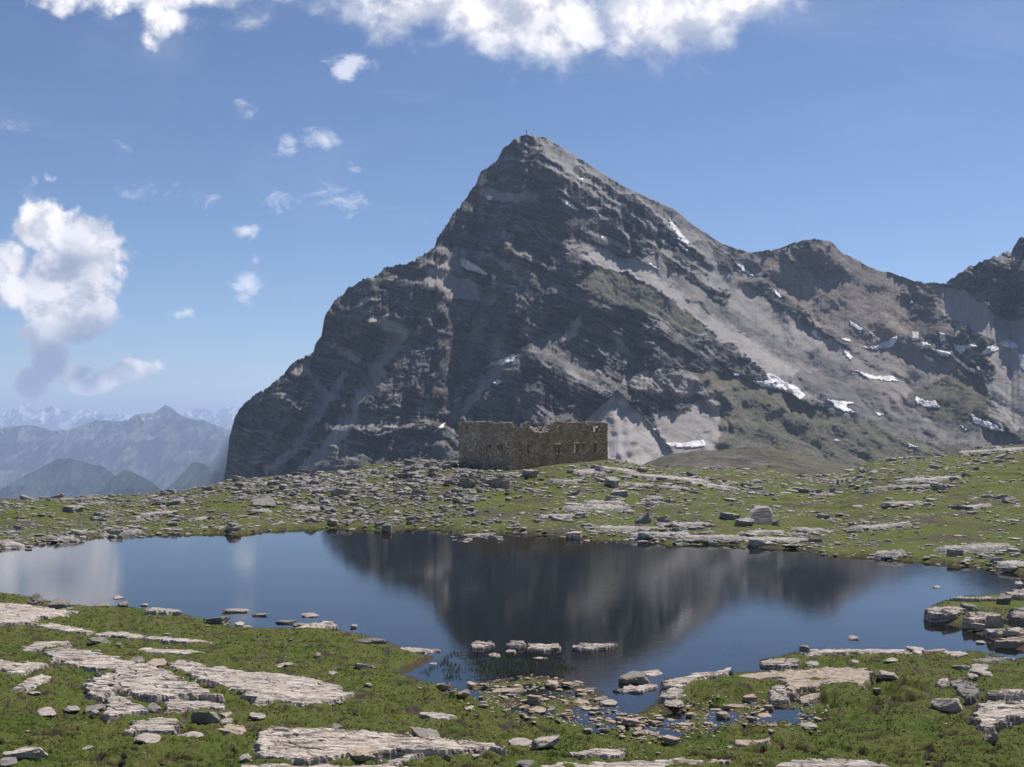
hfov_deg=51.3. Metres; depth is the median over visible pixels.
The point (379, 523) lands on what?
stone
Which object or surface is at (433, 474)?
stone
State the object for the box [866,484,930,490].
rock slab
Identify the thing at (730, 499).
stone
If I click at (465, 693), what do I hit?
stone
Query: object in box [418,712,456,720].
rock slab
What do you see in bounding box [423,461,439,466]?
stone
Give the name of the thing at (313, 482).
stone
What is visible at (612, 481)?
rock
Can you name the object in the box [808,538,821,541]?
stone
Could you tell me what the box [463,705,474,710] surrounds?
rock
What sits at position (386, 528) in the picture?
rock
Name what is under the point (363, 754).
rock
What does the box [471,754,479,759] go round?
rock
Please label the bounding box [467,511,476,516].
stone
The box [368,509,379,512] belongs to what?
stone
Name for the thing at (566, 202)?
snow patch
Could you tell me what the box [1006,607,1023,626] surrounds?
rock slab
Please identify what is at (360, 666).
rock
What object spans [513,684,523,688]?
stone
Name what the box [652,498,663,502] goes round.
stone
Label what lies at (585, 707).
rock
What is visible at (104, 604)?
rock
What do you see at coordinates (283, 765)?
rock slab
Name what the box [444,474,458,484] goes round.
rock
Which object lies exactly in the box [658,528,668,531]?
stone
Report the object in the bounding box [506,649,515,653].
rock
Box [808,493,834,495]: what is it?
rock slab
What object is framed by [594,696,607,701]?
stone
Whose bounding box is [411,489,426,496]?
stone
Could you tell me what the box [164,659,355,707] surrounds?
rock slab
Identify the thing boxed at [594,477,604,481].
stone
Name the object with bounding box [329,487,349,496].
rock
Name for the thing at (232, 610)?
rock
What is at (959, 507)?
stone
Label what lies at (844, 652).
rock slab
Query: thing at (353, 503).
stone
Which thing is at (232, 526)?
rock
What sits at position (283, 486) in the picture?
stone
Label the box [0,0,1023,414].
sky
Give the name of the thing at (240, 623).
rock
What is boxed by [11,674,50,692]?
rock slab
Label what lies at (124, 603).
rock
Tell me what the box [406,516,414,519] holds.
stone
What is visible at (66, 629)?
rock slab
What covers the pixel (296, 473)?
stone
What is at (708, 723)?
stone
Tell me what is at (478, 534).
rock slab
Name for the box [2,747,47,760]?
rock
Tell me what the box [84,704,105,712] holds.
rock
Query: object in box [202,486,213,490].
stone
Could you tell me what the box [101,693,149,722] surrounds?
rock slab
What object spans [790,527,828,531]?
rock slab
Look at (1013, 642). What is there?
rock slab
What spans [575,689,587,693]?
stone
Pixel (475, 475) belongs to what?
stone
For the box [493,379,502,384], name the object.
snow patch
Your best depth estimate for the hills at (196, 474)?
12093.97 m
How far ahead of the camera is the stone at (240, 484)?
161.88 m
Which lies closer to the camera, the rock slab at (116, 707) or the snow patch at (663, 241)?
the rock slab at (116, 707)
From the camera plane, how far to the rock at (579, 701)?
46.58 m
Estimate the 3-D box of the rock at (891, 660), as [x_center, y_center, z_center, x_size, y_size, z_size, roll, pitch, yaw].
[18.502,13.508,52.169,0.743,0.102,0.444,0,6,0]
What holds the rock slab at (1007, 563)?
on the ground at (906, 692)
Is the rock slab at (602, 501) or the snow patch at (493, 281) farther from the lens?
the snow patch at (493, 281)
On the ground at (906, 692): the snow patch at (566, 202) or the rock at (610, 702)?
the rock at (610, 702)
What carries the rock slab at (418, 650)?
on the ground at (906, 692)
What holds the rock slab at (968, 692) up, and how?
on the ground at (906, 692)
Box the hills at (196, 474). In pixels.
[165,462,219,491]
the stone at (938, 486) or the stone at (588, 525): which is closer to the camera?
the stone at (588, 525)
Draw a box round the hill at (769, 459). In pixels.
[643,447,855,473]
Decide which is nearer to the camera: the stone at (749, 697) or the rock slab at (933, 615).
the stone at (749, 697)
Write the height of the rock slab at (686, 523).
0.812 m
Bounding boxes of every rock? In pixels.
[0,757,16,766]
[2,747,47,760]
[27,691,40,694]
[28,592,45,605]
[35,707,56,715]
[47,599,73,609]
[59,497,81,502]
[62,505,84,512]
[64,706,79,711]
[81,746,93,749]
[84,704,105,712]
[89,637,110,643]
[90,709,99,717]
[95,602,108,605]
[113,595,123,598]
[118,601,128,605]
[129,656,144,662]
[133,733,160,742]
[147,659,165,665]
[148,702,161,712]
[167,497,184,505]
[177,731,203,737]
[191,711,219,723]
[206,616,231,624]
[220,712,231,717]
[220,718,232,723]
[222,608,248,612]
[226,522,240,530]
[235,621,244,626]
[239,753,252,761]
[250,497,275,507]
[250,712,265,719]
[252,613,266,615]
[275,620,295,623]
[301,613,317,616]
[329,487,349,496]
[331,724,342,728]
[347,748,377,760]
[354,638,387,643]
[355,663,373,668]
[382,524,391,531]
[410,726,440,737]
[443,753,451,761]
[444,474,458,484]
[459,478,476,487]
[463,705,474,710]
[467,681,476,686]
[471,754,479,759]
[482,478,509,489]
[488,653,499,656]
[493,688,526,692]
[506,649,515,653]
[508,737,531,746]
[516,760,535,766]
[521,469,539,477]
[528,706,545,712]
[530,735,560,749]
[545,680,558,687]
[566,531,582,538]
[574,699,588,703]
[578,705,591,709]
[597,699,616,705]
[604,477,619,487]
[610,490,627,496]
[614,725,624,731]
[618,671,649,683]
[634,511,651,523]
[643,669,661,675]
[657,515,668,522]
[664,700,682,706]
[719,512,739,519]
[722,704,746,708]
[733,518,753,525]
[746,506,772,524]
[757,713,771,716]
[771,519,779,525]
[799,645,810,652]
[800,722,816,729]
[805,661,818,665]
[849,635,858,639]
[873,688,880,692]
[877,670,898,678]
[884,658,897,661]
[904,646,923,654]
[931,698,962,713]
[940,609,958,619]
[943,651,967,656]
[950,665,969,669]
[960,603,977,610]
[966,673,978,679]
[968,667,992,676]
[971,663,988,669]
[972,623,985,630]
[982,733,997,744]
[985,615,1003,628]
[996,595,1011,603]
[1001,496,1015,503]
[1001,627,1023,636]
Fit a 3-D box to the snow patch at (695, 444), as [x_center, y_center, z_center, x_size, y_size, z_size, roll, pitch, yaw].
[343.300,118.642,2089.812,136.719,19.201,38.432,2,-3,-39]
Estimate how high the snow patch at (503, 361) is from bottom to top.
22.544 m
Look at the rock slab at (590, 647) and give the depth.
57.66 m
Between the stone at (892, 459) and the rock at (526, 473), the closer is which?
the rock at (526, 473)
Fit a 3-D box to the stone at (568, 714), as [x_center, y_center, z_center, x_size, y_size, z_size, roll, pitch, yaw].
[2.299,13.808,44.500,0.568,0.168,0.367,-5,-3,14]
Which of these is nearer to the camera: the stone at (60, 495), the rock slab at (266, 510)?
the rock slab at (266, 510)
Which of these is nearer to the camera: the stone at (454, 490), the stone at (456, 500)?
the stone at (456, 500)
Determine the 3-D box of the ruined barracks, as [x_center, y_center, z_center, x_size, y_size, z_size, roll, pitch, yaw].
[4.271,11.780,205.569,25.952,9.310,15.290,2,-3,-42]
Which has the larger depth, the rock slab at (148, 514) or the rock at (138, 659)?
the rock slab at (148, 514)
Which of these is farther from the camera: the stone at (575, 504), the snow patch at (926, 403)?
the snow patch at (926, 403)
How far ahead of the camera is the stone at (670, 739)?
38.92 m
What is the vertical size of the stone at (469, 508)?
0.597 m
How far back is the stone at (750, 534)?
110.33 m
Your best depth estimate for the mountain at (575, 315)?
2331.81 m
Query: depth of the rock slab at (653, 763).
36.32 m
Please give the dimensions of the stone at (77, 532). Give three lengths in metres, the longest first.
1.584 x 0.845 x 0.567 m
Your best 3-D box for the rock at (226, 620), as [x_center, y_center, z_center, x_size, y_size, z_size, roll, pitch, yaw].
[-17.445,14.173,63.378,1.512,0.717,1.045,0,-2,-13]
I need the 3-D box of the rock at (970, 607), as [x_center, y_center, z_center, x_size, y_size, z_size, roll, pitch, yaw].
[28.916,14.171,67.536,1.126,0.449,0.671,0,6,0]
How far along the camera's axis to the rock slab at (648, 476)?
176.25 m
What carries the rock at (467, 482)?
on the ground at (906, 692)
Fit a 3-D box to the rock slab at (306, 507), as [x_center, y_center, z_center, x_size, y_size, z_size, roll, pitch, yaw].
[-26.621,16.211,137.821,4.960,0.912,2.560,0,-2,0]
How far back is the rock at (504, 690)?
48.59 m
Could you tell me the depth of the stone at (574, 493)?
150.34 m
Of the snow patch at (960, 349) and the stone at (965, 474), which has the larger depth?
the snow patch at (960, 349)
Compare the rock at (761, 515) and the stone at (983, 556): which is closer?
the stone at (983, 556)
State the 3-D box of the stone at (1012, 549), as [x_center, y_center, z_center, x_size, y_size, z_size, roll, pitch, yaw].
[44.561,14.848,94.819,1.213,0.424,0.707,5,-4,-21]
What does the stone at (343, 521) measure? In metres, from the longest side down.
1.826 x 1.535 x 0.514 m
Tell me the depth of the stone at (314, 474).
178.46 m
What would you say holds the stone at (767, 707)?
on the ground at (906, 692)
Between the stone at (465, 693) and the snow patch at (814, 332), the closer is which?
the stone at (465, 693)
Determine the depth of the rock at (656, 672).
51.78 m
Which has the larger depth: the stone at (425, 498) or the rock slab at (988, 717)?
the stone at (425, 498)
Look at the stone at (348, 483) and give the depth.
166.52 m
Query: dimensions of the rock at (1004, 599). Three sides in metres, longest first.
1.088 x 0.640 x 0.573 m
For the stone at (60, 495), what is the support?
on the ground at (906, 692)
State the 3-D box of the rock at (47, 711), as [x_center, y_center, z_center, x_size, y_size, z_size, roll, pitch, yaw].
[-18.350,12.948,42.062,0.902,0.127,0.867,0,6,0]
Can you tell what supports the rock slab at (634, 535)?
on the ground at (906, 692)
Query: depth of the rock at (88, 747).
37.23 m
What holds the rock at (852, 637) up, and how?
in the lake water
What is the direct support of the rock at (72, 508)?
on the ground at (906, 692)
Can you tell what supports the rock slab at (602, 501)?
on the ground at (906, 692)
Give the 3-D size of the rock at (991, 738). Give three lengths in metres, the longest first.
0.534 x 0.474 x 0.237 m
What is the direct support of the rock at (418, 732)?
on the rock slab at (300, 746)
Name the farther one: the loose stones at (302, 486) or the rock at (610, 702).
the loose stones at (302, 486)
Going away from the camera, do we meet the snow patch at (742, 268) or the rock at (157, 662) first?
the rock at (157, 662)
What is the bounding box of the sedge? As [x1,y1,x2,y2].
[419,647,575,679]
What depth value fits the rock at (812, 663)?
52.38 m
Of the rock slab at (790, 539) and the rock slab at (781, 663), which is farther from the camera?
the rock slab at (790, 539)
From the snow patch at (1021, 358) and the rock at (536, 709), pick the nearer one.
the rock at (536, 709)
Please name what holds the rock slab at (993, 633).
on the ground at (906, 692)
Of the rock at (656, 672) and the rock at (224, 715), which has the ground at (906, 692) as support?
the rock at (224, 715)
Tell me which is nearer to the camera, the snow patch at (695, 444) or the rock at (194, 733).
the rock at (194, 733)
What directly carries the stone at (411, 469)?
on the ground at (906, 692)
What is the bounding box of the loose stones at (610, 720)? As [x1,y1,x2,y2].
[446,669,828,743]
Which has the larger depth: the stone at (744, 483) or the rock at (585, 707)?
the stone at (744, 483)
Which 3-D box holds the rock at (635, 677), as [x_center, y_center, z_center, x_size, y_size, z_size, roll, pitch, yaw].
[5.747,13.905,50.313,1.510,0.508,0.870,0,6,0]
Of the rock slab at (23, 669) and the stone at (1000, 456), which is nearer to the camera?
the rock slab at (23, 669)
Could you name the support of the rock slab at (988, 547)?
on the ground at (906, 692)
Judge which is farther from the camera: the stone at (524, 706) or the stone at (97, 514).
the stone at (97, 514)
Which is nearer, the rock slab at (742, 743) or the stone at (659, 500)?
the rock slab at (742, 743)
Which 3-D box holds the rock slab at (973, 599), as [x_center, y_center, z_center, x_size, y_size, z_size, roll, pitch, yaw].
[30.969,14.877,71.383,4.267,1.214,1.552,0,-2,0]
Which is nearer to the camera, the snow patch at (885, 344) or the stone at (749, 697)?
the stone at (749, 697)
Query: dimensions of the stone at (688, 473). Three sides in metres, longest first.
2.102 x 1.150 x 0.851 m
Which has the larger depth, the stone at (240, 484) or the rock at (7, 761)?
the stone at (240, 484)
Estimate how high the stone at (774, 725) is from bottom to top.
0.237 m
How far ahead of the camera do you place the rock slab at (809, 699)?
46.39 m
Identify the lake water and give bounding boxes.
[0,528,1023,736]
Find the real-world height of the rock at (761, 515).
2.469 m
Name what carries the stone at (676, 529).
on the ground at (906, 692)
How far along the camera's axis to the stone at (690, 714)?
44.39 m
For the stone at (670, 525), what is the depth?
118.25 m
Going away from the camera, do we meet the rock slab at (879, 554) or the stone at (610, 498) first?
the rock slab at (879, 554)
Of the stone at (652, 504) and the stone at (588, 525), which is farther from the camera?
the stone at (652, 504)
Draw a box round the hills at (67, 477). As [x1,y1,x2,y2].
[0,458,114,498]
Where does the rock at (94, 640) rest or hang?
on the ground at (906, 692)
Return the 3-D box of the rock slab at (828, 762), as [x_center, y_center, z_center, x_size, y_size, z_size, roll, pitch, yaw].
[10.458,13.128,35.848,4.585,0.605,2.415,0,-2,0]
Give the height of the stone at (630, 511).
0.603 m
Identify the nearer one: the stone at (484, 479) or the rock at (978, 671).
the rock at (978, 671)
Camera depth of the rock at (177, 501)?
141.55 m
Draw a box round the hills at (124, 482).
[93,470,160,495]
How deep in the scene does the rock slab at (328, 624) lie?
63.51 m
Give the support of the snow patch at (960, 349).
on the mountain at (575, 315)
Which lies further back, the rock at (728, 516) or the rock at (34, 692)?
the rock at (728, 516)
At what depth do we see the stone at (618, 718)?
43.77 m
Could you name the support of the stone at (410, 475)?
on the ground at (906, 692)
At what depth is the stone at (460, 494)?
147.49 m
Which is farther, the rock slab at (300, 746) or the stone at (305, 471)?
the stone at (305, 471)
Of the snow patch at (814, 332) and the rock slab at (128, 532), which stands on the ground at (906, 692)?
the rock slab at (128, 532)
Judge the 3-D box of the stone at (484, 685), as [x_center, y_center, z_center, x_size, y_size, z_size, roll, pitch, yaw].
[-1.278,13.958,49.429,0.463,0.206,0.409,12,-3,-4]
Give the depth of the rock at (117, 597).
73.97 m
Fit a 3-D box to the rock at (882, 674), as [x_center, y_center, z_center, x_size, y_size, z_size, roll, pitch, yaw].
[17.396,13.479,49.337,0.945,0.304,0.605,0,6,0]
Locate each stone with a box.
[13,524,26,529]
[20,495,31,499]
[50,493,64,497]
[69,498,81,501]
[70,529,84,535]
[90,516,101,520]
[94,512,103,515]
[106,526,123,534]
[160,490,170,494]
[166,489,177,493]
[167,521,177,525]
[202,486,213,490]
[231,491,241,494]
[232,475,245,481]
[235,482,246,486]
[242,490,252,494]
[247,510,260,514]
[268,480,279,484]
[279,484,287,489]
[290,472,302,475]
[299,469,310,473]
[305,516,315,522]
[309,480,318,484]
[310,473,323,477]
[312,489,323,493]
[320,500,330,503]
[325,507,335,512]
[327,518,338,524]
[340,519,354,523]
[343,514,354,518]
[344,482,352,485]
[349,502,360,505]
[362,492,372,495]
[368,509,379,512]
[374,491,385,495]
[375,521,386,525]
[376,471,388,476]
[393,472,408,478]
[395,491,407,495]
[403,466,415,472]
[404,459,415,465]
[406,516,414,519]
[407,471,420,478]
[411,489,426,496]
[414,475,423,478]
[420,496,429,500]
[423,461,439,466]
[428,472,437,476]
[429,467,438,472]
[436,683,450,690]
[438,464,451,469]
[442,507,450,512]
[448,487,459,492]
[452,497,464,503]
[457,493,468,496]
[457,689,469,696]
[458,468,474,473]
[460,473,468,477]
[462,463,470,467]
[465,507,473,511]
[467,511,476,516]
[469,473,480,478]
[477,704,487,707]
[479,484,488,487]
[480,477,496,481]
[480,683,488,687]
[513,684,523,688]
[518,704,529,708]
[527,695,543,704]
[551,516,563,520]
[561,682,579,687]
[561,712,573,716]
[565,503,581,505]
[568,490,579,495]
[574,512,586,516]
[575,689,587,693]
[581,523,593,526]
[583,728,592,732]
[590,464,601,468]
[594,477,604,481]
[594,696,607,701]
[595,467,609,472]
[598,728,608,731]
[605,494,621,501]
[615,716,622,720]
[620,476,631,479]
[621,718,640,725]
[623,509,634,513]
[632,730,644,735]
[637,467,646,471]
[637,532,655,538]
[644,503,657,506]
[651,720,664,724]
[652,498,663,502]
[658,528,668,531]
[661,734,680,744]
[664,498,675,502]
[664,523,676,526]
[669,534,679,536]
[671,528,682,531]
[672,525,686,528]
[678,722,691,726]
[685,471,696,475]
[685,712,697,716]
[703,722,713,725]
[716,711,730,718]
[724,498,737,501]
[740,482,750,486]
[742,694,756,702]
[743,533,758,536]
[745,716,756,720]
[748,538,766,545]
[752,486,764,489]
[763,705,773,709]
[766,723,777,726]
[796,529,806,533]
[798,488,809,492]
[800,714,808,717]
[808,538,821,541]
[813,716,821,721]
[817,514,830,518]
[829,488,838,491]
[855,475,865,478]
[885,457,896,460]
[914,487,925,489]
[928,464,942,468]
[931,483,950,490]
[946,549,963,555]
[956,505,972,510]
[961,473,971,476]
[977,554,991,558]
[990,557,1003,562]
[993,454,1006,458]
[993,460,1006,462]
[993,494,1007,498]
[1000,567,1018,571]
[1006,548,1018,551]
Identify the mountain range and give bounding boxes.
[0,405,229,490]
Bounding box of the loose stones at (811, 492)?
[0,444,1023,571]
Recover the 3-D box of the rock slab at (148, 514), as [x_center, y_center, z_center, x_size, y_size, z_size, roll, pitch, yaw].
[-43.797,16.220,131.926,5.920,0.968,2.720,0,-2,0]
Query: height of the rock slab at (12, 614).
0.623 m
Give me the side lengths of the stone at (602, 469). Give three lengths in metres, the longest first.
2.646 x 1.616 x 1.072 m
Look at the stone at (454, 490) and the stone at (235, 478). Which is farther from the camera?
the stone at (235, 478)
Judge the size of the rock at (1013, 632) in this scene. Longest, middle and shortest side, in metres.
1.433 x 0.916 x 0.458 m
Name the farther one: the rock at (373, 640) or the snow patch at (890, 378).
the snow patch at (890, 378)
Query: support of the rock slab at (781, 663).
on the ground at (906, 692)
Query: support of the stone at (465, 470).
on the ground at (906, 692)
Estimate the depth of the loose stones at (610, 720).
44.73 m
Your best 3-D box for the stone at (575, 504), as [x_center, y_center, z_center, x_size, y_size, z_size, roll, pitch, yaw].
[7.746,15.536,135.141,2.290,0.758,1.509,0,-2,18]
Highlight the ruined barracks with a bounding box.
[458,420,607,470]
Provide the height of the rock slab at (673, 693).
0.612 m
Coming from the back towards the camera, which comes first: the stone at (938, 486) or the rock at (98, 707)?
the stone at (938, 486)
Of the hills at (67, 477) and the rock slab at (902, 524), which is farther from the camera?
the hills at (67, 477)
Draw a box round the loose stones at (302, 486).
[0,460,534,549]
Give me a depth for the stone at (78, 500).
144.74 m
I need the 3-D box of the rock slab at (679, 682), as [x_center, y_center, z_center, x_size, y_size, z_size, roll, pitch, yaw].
[8.416,13.830,49.647,4.640,0.841,2.239,1,-2,-34]
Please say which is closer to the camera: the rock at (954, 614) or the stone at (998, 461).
the rock at (954, 614)
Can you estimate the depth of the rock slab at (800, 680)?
49.35 m
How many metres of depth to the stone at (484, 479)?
170.21 m
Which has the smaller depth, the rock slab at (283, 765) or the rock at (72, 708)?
the rock slab at (283, 765)
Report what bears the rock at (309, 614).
in the lake water
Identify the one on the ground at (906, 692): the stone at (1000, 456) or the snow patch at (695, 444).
the stone at (1000, 456)
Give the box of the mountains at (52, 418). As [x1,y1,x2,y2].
[0,404,240,430]
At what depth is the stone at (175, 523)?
120.32 m
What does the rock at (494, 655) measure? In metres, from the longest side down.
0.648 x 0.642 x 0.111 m
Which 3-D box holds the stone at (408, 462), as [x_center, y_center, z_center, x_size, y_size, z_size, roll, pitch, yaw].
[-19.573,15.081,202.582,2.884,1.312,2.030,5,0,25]
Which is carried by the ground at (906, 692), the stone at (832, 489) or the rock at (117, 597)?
the stone at (832, 489)
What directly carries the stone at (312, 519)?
on the ground at (906, 692)
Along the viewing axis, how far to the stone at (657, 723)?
43.22 m
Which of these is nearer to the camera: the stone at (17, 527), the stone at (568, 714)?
the stone at (568, 714)
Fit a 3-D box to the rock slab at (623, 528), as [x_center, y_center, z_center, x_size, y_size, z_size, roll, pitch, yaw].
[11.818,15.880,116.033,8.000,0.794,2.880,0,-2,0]
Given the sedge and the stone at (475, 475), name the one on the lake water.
the sedge
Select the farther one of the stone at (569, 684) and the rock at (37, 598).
the rock at (37, 598)
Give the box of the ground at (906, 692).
[0,426,1023,766]
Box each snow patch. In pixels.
[459,258,486,274]
[488,356,514,366]
[491,274,496,284]
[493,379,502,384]
[559,197,578,209]
[660,239,668,245]
[666,439,705,447]
[668,219,689,244]
[735,262,753,276]
[752,372,805,398]
[811,330,820,338]
[827,399,857,413]
[842,350,852,359]
[849,319,864,330]
[852,369,897,381]
[862,336,896,349]
[911,332,918,340]
[913,342,930,345]
[915,396,939,407]
[932,349,951,356]
[939,332,946,341]
[953,343,977,353]
[971,413,1003,431]
[980,345,998,354]
[998,339,1017,348]
[1018,354,1023,369]
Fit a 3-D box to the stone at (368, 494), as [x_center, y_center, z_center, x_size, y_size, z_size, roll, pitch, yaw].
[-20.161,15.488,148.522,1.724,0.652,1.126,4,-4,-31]
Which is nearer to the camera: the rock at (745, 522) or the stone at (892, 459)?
the rock at (745, 522)
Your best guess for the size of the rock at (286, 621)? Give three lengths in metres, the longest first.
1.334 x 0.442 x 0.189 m
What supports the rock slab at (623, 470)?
on the ground at (906, 692)
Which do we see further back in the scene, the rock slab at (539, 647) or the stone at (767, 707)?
the rock slab at (539, 647)
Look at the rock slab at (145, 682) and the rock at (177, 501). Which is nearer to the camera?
the rock slab at (145, 682)
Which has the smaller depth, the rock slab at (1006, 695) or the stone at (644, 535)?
the rock slab at (1006, 695)
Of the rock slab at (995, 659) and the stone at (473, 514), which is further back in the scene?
the stone at (473, 514)
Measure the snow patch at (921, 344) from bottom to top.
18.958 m
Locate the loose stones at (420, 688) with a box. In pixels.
[1,593,1003,764]
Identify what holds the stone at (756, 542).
on the ground at (906, 692)
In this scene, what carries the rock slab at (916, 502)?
on the ground at (906, 692)
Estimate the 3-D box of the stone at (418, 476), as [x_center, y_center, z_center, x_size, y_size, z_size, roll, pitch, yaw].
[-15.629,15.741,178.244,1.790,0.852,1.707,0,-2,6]
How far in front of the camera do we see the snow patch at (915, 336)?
2510.99 m
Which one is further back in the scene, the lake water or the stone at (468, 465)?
the stone at (468, 465)
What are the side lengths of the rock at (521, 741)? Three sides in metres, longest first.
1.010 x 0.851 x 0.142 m
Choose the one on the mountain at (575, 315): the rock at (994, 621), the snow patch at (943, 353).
the snow patch at (943, 353)
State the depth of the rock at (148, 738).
38.20 m
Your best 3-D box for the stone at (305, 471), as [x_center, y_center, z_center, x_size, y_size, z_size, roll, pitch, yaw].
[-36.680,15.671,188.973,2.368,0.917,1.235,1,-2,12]
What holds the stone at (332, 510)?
on the ground at (906, 692)
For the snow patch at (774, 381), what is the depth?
2359.46 m
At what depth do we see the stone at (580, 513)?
125.29 m
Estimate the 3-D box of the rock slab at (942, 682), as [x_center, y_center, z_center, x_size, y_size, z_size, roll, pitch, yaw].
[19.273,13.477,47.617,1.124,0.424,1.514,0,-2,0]
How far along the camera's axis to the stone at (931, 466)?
196.22 m
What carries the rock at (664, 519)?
on the ground at (906, 692)
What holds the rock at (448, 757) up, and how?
on the ground at (906, 692)
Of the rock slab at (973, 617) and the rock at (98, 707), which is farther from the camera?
the rock slab at (973, 617)
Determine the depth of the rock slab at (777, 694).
46.94 m
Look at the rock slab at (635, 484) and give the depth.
166.50 m
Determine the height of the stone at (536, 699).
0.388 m
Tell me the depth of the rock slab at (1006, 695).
44.19 m
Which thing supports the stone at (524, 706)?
on the ground at (906, 692)
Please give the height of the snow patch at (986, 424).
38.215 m
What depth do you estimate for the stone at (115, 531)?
115.37 m
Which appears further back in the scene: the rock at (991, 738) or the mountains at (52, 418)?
the mountains at (52, 418)
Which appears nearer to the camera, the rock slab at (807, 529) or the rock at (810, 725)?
the rock at (810, 725)
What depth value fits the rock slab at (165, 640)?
57.75 m
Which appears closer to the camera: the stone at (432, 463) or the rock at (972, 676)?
the rock at (972, 676)
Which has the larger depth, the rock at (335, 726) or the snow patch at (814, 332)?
the snow patch at (814, 332)
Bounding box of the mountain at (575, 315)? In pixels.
[223,135,1023,480]
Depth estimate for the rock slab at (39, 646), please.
54.99 m
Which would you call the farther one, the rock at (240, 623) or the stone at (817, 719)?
the rock at (240, 623)
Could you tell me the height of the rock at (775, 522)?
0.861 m
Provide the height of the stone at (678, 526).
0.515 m
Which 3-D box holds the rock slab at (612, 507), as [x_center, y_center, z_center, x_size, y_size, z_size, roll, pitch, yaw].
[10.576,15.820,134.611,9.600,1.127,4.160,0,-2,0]
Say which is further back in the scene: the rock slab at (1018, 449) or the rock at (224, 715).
the rock slab at (1018, 449)
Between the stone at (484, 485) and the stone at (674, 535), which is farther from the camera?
the stone at (484, 485)
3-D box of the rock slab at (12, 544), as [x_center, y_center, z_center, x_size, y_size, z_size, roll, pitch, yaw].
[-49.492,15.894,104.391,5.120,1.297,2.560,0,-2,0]
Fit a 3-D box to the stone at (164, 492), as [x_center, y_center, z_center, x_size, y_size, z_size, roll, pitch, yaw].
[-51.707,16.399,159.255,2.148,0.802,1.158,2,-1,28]
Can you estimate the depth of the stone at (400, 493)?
152.38 m
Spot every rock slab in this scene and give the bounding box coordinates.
[0,540,25,547]
[0,603,78,626]
[0,659,48,675]
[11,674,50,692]
[22,640,71,652]
[32,622,94,635]
[42,647,135,671]
[46,535,79,541]
[81,663,224,702]
[94,631,212,644]
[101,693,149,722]
[119,529,143,534]
[123,717,182,736]
[137,511,176,517]
[137,647,204,655]
[144,607,182,615]
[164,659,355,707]
[164,699,225,713]
[189,516,206,520]
[216,724,246,734]
[240,763,408,766]
[251,509,271,512]
[252,726,507,765]
[293,505,319,509]
[295,621,337,628]
[382,753,423,766]
[401,647,440,654]
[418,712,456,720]
[464,533,489,534]
[470,641,494,648]
[506,640,525,648]
[525,643,560,651]
[538,513,573,517]
[541,758,730,766]
[547,478,577,482]
[561,504,630,511]
[568,748,626,760]
[572,643,617,650]
[574,469,605,476]
[582,500,624,503]
[592,525,651,530]
[602,466,636,472]
[613,684,657,692]
[622,482,687,488]
[627,473,709,483]
[630,531,689,539]
[644,495,663,498]
[657,522,703,525]
[657,687,685,703]
[659,667,732,692]
[681,534,745,539]
[692,481,739,489]
[732,537,807,541]
[734,737,770,746]
[739,667,874,701]
[746,530,784,533]
[759,658,800,669]
[767,685,790,704]
[776,758,889,766]
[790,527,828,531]
[793,693,820,705]
[797,648,949,655]
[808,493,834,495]
[817,477,854,483]
[846,522,911,530]
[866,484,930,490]
[875,549,905,558]
[892,500,922,505]
[894,476,961,483]
[923,605,967,622]
[933,542,1012,552]
[935,678,949,687]
[949,596,996,601]
[950,678,980,705]
[952,503,990,509]
[956,447,1023,454]
[961,612,1008,628]
[969,700,1023,734]
[971,657,1015,662]
[984,628,1005,637]
[985,688,1023,701]
[994,636,1023,647]
[995,560,1023,568]
[1000,588,1023,599]
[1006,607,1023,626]
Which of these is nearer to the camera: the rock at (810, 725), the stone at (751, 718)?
the rock at (810, 725)
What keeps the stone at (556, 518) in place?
on the ground at (906, 692)
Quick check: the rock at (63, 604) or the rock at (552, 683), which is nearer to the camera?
the rock at (552, 683)
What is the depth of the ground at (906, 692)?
51.83 m
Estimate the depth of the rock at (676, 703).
45.32 m
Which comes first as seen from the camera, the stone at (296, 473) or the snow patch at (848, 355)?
the stone at (296, 473)
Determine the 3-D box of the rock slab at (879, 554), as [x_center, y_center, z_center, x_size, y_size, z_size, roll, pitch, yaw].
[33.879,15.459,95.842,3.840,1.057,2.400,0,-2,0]
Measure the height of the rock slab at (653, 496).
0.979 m
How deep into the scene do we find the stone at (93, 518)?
128.31 m
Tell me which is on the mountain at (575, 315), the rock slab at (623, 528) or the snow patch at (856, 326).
the snow patch at (856, 326)
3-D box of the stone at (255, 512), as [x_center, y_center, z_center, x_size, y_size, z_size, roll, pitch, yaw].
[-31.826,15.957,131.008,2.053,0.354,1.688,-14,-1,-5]
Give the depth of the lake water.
76.15 m
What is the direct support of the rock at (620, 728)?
on the ground at (906, 692)
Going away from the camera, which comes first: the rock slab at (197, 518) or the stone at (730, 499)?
the rock slab at (197, 518)
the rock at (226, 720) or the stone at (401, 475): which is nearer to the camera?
the rock at (226, 720)
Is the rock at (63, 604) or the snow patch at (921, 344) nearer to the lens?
the rock at (63, 604)
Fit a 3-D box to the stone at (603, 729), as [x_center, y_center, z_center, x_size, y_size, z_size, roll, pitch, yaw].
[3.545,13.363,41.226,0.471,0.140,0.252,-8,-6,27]
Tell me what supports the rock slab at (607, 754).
on the ground at (906, 692)
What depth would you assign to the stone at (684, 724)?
42.83 m
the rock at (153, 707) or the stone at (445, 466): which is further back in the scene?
the stone at (445, 466)

